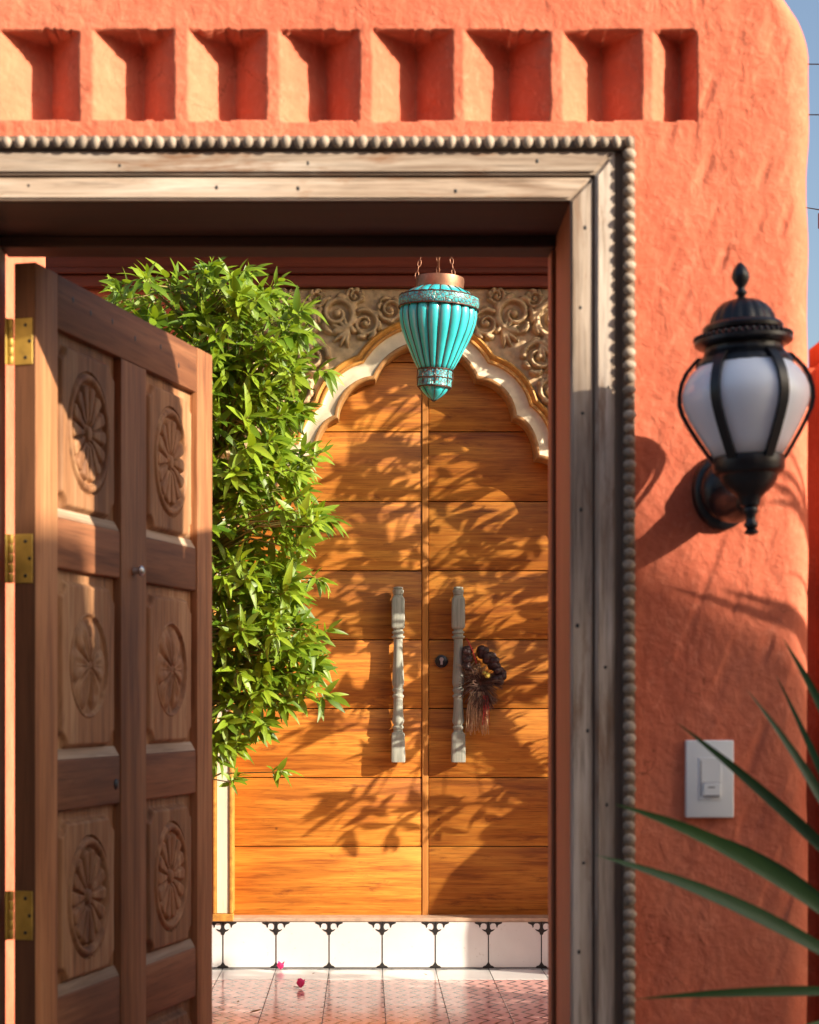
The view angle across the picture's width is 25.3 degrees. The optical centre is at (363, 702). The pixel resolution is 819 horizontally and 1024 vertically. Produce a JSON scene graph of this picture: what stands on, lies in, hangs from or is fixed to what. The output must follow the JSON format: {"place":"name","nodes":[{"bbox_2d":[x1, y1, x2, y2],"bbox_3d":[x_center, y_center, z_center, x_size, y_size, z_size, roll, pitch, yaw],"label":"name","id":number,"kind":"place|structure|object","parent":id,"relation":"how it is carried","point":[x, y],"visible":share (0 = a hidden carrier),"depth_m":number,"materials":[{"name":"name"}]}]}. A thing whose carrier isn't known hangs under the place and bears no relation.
{"place":"outdoors","nodes":[
{"label":"outdoors","id":0,"kind":"place"},
{"bbox_2d":[212,968,547,1023],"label":"patio floor","id":1,"kind":"structure","parent":0,"point":[432,996],"depth_m":6.51,"materials":[{"name":"tile"}]},
{"bbox_2d":[6,255,45,1023],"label":"courtyard wall","id":2,"kind":"structure","parent":1,"relation":"on","point":[11,262],"depth_m":4.92,"materials":[{"name":"paint"}]},
{"bbox_2d":[277,961,284,969],"bbox_3d":[-0.323,1.030,7.150,0.027,0.034,0.045,0,0,31],"label":"pink blossom","id":3,"kind":"object","parent":1,"relation":"on","point":[280,965],"visible":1,"depth_m":7.14,"materials":[{"name":"pink plant"}]},
{"bbox_2d":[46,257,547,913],"bbox_3d":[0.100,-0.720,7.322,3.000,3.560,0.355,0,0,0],"label":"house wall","id":4,"kind":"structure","parent":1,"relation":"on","point":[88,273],"depth_m":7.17,"materials":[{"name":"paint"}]},
{"bbox_2d":[212,287,547,920],"bbox_3d":[0.244,-0.389,7.238,1.744,2.502,0.124,0,0,0],"label":"arch surround","id":5,"kind":"object","parent":4,"relation":"attached to","point":[504,356],"visible":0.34,"depth_m":7.20,"materials":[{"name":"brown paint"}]},
{"bbox_2d":[233,352,427,914],"bbox_3d":[-0.157,-0.333,7.291,0.830,2.376,0.118,0,0,0],"label":"plank door","id":6,"kind":"structure","parent":5,"relation":"attached to","point":[340,827],"depth_m":7.30,"materials":[{"name":"brown wood"}]},
{"bbox_2d":[428,362,547,914],"bbox_3d":[0.659,-0.331,7.291,0.806,2.373,0.118,0,0,0],"label":"plank door","id":7,"kind":"structure","parent":5,"relation":"attached to","point":[488,588],"depth_m":7.30,"materials":[{"name":"brown wood"}]},
{"bbox_2d":[457,638,506,735],"bbox_3d":[0.461,-0.063,7.245,0.216,0.391,0.081,0,0,0],"label":"dried garland","id":8,"kind":"object","parent":7,"relation":"hanging from","point":[481,699],"visible":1,"depth_m":7.23,"materials":[{"name":"plant"}]},
{"bbox_2d":[293,978,304,987],"bbox_3d":[-0.235,1.029,6.696,0.029,0.036,0.045,0,0,-42],"label":"pink blossom","id":9,"kind":"object","parent":1,"relation":"on","point":[300,982],"visible":1,"depth_m":6.68,"materials":[{"name":"plant"}]},
{"bbox_2d":[212,914,547,968],"bbox_3d":[0.203,0.955,7.338,3.206,0.210,0.284,0,0,0],"label":"door step","id":10,"kind":"object","parent":1,"relation":"on","point":[428,941],"depth_m":7.20,"materials":[{"name":"tile"}]},
{"bbox_2d":[0,0,808,1023],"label":"gate wall","id":11,"kind":"structure","parent":1,"relation":"on","point":[704,104],"depth_m":2.65,"materials":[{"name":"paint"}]},
{"bbox_2d":[0,135,636,1023],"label":"gate frame","id":12,"kind":"object","parent":11,"relation":"attached to","point":[566,205],"visible":1,"depth_m":2.64,"materials":[{"name":"grey wood"}]},
{"bbox_2d":[5,262,211,1023],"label":"carved gate","id":13,"kind":"structure","parent":12,"relation":"attached to","point":[108,554],"depth_m":3.10,"materials":[{"name":"brown wood"}]},
{"bbox_2d":[685,740,733,817],"bbox_3d":[0.502,0.110,2.646,0.070,0.113,0.017,0,0,0],"label":"light switch","id":14,"kind":"object","parent":11,"relation":"attached to","point":[709,784],"visible":0.98,"depth_m":2.64,"materials":[{"name":"white plastic"}]},
{"bbox_2d":[677,262,815,535],"bbox_3d":[0.524,-0.418,2.530,0.186,0.376,0.238,0,0,0],"label":"wall lantern","id":15,"kind":"object","parent":11,"relation":"attached to","point":[748,391],"depth_m":2.46,"materials":[{"name":"black metal"}]},
{"bbox_2d":[806,342,818,1023],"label":"wall","id":16,"kind":"structure","parent":1,"relation":"on","point":[812,809],"depth_m":2.75,"materials":[{"name":"paint"}]},
{"bbox_3d":[-1.000,0.895,6.450,0.410,0.309,0.410,0,0,0],"label":"shrub pot","id":17,"kind":"object","parent":1,"relation":"on","visible":0},
{"bbox_2d":[99,257,351,794],"bbox_3d":[-0.543,-0.287,6.344,1.005,2.681,0.892,0,0,0],"label":"green shrub","id":18,"kind":"object","parent":17,"relation":"in","point":[263,618],"visible":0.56,"depth_m":6.12,"materials":[{"name":"green plant"}]},
{"bbox_2d":[398,257,478,401],"bbox_3d":[0.254,-1.469,6.200,0.277,0.883,0.278,0,0,0],"label":"hanging lantern","id":19,"kind":"object","parent":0,"point":[439,311],"visible":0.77,"depth_m":6.12,"materials":[{"name":"teal metal"}]},
{"bbox_2d":[596,639,818,1023],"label":"spiky plant","id":20,"kind":"object","parent":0,"point":[785,879],"visible":1,"depth_m":2.27,"materials":[{"name":"green leaf"}]},
{"bbox_2d":[784,0,818,367],"label":"sky","id":21,"kind":"structure","parent":0,"point":[806,12],"materials":[{"name":"blue"}]}
]}

